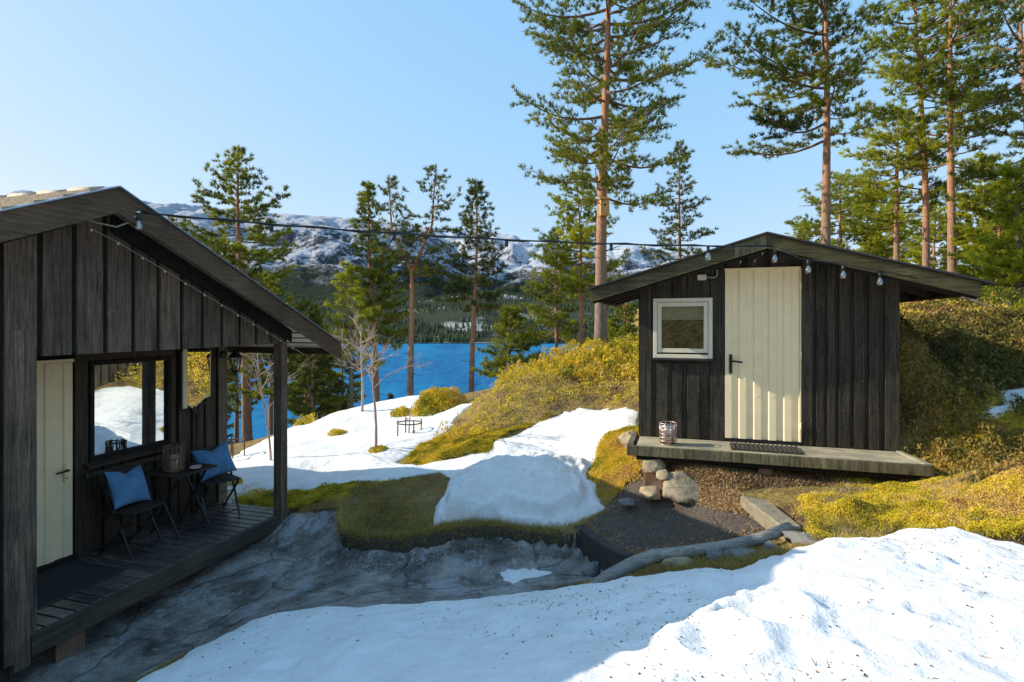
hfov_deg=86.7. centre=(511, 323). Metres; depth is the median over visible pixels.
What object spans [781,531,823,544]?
rock
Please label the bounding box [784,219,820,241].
pine tree
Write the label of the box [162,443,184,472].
candle lantern
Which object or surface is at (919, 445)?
heather slope
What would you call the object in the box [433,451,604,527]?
snow mound
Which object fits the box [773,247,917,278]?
festoon lights
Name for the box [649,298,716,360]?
window
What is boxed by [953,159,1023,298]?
spruce tree
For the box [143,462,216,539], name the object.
folding table
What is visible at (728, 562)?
verge grass
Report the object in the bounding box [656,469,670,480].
rock
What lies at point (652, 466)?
rock
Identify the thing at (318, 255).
mountains
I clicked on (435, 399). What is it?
heather bush
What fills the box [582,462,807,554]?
leaf litter
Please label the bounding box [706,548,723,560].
rock
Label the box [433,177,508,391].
pine tree
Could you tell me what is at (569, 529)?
straw tuft
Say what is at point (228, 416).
spruce tree
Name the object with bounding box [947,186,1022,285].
pine tree
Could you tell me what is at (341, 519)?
kerb grass
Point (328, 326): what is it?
pine tree
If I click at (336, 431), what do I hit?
moss clump
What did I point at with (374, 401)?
sapling
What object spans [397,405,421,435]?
plant support
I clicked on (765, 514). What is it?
concrete step
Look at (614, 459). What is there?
moss slope
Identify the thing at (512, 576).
ice patch
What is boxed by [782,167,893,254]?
pine tree
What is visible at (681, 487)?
rock
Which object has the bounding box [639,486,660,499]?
rock
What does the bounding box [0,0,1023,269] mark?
sky
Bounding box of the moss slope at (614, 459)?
[586,425,641,504]
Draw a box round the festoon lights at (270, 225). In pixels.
[135,210,773,251]
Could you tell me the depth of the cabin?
5.23 m
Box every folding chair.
[98,464,165,558]
[192,445,240,521]
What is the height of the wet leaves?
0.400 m
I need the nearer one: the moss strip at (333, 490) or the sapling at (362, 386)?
the moss strip at (333, 490)
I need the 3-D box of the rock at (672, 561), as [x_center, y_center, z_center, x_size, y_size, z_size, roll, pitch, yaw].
[1.367,1.952,4.409,0.272,0.100,0.180,0,0,43]
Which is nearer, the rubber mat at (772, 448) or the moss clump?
the rubber mat at (772, 448)
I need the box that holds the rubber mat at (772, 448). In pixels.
[729,442,802,454]
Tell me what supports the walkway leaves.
on the ground at (270, 575)
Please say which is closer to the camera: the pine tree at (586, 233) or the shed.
the shed
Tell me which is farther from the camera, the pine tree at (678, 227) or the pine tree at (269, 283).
the pine tree at (678, 227)
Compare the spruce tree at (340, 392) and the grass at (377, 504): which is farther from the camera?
the spruce tree at (340, 392)
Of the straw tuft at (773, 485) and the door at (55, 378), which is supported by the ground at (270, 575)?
the straw tuft at (773, 485)
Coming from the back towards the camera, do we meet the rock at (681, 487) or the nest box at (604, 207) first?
the nest box at (604, 207)
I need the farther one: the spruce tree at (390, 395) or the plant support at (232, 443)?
the spruce tree at (390, 395)
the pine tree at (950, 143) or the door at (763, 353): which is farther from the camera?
the pine tree at (950, 143)
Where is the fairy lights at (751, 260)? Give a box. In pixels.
[729,252,763,262]
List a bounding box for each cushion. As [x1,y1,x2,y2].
[104,465,150,508]
[191,441,236,481]
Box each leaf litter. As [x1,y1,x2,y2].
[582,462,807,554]
[636,463,893,491]
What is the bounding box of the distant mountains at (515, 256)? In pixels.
[420,227,693,279]
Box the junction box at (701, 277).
[697,269,717,279]
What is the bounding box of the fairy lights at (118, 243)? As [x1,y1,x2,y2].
[90,229,302,353]
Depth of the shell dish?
6.19 m
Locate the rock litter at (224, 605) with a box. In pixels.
[85,512,589,681]
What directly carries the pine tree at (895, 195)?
on the ground at (270, 575)
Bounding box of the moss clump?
[327,428,347,435]
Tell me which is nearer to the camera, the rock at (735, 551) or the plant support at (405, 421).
the rock at (735, 551)
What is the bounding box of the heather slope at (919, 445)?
[900,280,1023,454]
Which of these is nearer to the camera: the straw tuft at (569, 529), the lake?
the straw tuft at (569, 529)
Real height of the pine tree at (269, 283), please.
5.379 m
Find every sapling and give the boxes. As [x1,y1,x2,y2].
[227,352,315,459]
[329,326,430,446]
[332,302,388,411]
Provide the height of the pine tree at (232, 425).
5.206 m
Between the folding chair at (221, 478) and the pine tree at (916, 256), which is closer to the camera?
the folding chair at (221, 478)
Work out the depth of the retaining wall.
5.36 m
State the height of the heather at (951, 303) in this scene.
2.571 m
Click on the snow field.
(317, 455)
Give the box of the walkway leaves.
[584,478,757,554]
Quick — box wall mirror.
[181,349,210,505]
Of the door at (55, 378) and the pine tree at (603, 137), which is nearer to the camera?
the door at (55, 378)
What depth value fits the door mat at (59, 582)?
5.02 m
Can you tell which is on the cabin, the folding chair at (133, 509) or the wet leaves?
the folding chair at (133, 509)
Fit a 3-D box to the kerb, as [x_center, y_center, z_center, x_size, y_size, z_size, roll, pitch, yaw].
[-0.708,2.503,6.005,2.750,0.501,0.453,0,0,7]
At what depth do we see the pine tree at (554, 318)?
18.95 m
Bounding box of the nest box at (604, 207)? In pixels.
[598,197,610,215]
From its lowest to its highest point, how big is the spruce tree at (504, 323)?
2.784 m
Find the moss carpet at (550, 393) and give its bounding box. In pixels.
[434,349,638,440]
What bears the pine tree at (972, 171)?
on the ground at (270, 575)
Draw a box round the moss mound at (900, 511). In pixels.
[788,379,1023,539]
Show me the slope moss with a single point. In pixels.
(1005, 459)
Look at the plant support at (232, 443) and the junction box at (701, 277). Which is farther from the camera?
the plant support at (232, 443)
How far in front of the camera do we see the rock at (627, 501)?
5.79 m
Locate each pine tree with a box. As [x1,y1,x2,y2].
[165,144,300,442]
[227,353,265,441]
[227,360,239,429]
[237,274,306,434]
[269,297,336,416]
[287,315,335,416]
[315,326,371,415]
[323,260,386,408]
[336,179,421,401]
[359,164,469,395]
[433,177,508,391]
[507,0,724,358]
[520,225,593,354]
[527,170,630,347]
[607,302,638,340]
[607,317,617,343]
[639,139,718,267]
[704,0,895,244]
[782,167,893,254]
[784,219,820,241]
[834,105,975,260]
[834,188,909,257]
[844,0,1001,266]
[857,199,920,260]
[874,0,1023,273]
[900,199,968,269]
[921,0,1023,238]
[935,151,1021,277]
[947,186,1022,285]
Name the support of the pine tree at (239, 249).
on the ground at (270, 575)
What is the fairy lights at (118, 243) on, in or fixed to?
attached to the cabin
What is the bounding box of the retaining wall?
[573,525,633,570]
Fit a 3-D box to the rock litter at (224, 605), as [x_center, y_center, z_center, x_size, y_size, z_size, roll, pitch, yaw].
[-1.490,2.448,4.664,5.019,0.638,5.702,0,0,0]
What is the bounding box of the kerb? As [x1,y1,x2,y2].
[338,523,572,552]
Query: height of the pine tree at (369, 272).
9.016 m
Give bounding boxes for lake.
[227,343,592,441]
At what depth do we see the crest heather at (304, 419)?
12.19 m
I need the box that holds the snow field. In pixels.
[224,395,638,502]
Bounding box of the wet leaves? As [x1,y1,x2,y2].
[342,522,566,571]
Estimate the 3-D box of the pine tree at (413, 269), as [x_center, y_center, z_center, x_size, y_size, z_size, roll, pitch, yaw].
[-3.110,-0.648,16.936,3.512,8.848,2.618,0,0,11]
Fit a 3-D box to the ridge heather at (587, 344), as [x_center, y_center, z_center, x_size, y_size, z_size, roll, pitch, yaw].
[1.764,1.400,13.618,4.597,2.802,8.732,0,0,0]
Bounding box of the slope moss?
[900,300,1023,482]
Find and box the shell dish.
[189,464,201,468]
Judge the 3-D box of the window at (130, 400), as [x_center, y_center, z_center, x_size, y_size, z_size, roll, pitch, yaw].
[-4.229,0.936,6.060,0.140,1.097,1.080,0,0,16]
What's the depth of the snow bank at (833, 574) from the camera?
2.93 m
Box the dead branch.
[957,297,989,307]
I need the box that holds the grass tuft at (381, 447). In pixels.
[367,444,387,453]
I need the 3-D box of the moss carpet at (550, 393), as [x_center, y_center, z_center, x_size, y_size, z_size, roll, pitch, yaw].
[4.055,8.336,34.254,7.807,16.018,52.005,0,0,3]
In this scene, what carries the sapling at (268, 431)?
on the ground at (270, 575)
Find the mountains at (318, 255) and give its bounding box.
[6,190,594,299]
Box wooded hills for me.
[284,277,1023,342]
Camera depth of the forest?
1173.65 m
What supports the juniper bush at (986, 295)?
on the ground at (270, 575)
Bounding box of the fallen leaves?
[683,477,749,514]
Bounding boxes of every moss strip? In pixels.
[227,479,330,509]
[287,477,392,507]
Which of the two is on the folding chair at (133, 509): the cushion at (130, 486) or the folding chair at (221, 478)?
the cushion at (130, 486)
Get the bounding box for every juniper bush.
[968,285,1021,307]
[1011,299,1023,314]
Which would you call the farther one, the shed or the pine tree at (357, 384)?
the pine tree at (357, 384)
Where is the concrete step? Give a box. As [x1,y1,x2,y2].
[741,496,800,540]
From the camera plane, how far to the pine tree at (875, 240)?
23.37 m
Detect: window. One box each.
[83,356,179,469]
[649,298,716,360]
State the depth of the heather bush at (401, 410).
11.48 m
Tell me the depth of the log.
4.45 m
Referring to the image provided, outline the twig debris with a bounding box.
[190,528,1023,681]
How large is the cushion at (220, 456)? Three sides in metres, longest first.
0.440 x 0.400 x 0.178 m
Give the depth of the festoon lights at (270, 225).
5.08 m
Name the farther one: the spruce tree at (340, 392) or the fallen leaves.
the spruce tree at (340, 392)
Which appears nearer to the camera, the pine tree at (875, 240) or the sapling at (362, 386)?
the sapling at (362, 386)
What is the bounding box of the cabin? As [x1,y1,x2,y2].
[0,186,344,681]
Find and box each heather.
[290,412,317,426]
[433,333,638,439]
[491,333,638,387]
[624,296,1021,352]
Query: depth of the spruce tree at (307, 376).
15.39 m
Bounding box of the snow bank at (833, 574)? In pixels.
[136,527,1023,681]
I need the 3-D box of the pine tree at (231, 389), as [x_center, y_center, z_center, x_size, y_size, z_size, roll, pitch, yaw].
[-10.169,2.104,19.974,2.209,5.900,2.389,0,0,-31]
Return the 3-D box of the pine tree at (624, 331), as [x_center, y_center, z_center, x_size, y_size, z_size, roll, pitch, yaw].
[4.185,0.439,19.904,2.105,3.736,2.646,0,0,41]
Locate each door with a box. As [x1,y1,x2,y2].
[37,359,73,566]
[724,266,801,445]
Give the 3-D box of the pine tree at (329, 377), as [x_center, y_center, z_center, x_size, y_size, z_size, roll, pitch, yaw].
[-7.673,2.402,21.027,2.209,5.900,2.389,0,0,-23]
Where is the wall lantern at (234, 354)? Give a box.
[220,347,242,374]
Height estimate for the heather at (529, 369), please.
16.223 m
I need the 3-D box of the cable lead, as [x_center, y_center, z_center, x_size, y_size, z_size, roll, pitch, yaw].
[-3.350,-0.874,4.508,0.405,0.131,0.045,0,0,-33]
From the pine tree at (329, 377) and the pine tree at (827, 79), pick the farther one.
the pine tree at (329, 377)
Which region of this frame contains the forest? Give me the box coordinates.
[280,289,638,342]
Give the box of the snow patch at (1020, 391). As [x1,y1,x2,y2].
[981,387,1023,422]
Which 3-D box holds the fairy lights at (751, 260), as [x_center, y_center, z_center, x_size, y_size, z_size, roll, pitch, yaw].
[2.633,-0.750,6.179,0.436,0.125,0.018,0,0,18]
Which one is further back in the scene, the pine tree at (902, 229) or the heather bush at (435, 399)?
the pine tree at (902, 229)
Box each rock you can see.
[581,561,599,576]
[618,430,638,448]
[618,498,634,505]
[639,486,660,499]
[642,459,666,472]
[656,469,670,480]
[662,471,701,502]
[662,556,693,567]
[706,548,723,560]
[724,547,758,556]
[762,541,777,549]
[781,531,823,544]
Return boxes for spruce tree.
[227,407,234,444]
[270,308,350,428]
[326,377,348,412]
[387,392,393,399]
[469,303,547,379]
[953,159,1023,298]
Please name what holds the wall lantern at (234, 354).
attached to the cabin
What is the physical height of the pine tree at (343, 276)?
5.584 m
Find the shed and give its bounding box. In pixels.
[587,231,994,485]
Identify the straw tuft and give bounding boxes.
[542,520,584,539]
[754,477,800,490]
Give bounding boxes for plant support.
[227,436,244,458]
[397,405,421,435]
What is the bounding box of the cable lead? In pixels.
[88,215,135,227]
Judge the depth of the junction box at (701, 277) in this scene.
6.29 m
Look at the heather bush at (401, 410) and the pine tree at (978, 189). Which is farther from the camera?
the pine tree at (978, 189)
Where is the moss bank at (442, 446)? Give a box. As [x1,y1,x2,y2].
[401,410,554,464]
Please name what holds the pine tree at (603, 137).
on the ground at (270, 575)
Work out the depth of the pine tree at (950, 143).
14.84 m
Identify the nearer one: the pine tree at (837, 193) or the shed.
the shed
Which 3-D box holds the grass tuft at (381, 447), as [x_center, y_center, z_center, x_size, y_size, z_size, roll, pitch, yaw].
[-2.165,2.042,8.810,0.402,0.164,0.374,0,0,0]
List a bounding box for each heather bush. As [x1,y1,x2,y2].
[390,405,411,417]
[410,386,468,416]
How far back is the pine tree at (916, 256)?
25.75 m
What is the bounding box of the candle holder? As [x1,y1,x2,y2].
[659,421,676,445]
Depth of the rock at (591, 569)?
5.27 m
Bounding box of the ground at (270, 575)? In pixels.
[4,309,1023,681]
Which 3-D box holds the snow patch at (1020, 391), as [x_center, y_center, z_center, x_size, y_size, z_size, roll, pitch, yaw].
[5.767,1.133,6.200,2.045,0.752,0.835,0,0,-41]
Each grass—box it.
[298,471,622,536]
[334,498,577,548]
[621,539,818,577]
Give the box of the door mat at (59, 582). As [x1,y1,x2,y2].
[37,560,127,609]
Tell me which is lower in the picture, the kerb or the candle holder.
the kerb
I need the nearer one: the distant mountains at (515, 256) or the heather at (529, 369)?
the heather at (529, 369)
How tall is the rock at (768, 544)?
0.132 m
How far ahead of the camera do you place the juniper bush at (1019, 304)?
8.60 m
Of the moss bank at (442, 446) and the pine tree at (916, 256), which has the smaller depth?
the moss bank at (442, 446)
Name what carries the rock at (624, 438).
on the moss slope at (614, 459)
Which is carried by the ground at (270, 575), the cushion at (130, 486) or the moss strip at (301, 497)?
the moss strip at (301, 497)
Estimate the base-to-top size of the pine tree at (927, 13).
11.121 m
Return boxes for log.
[588,522,793,583]
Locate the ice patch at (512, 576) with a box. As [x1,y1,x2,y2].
[500,568,552,583]
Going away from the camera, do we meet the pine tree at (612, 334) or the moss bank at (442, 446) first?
the moss bank at (442, 446)

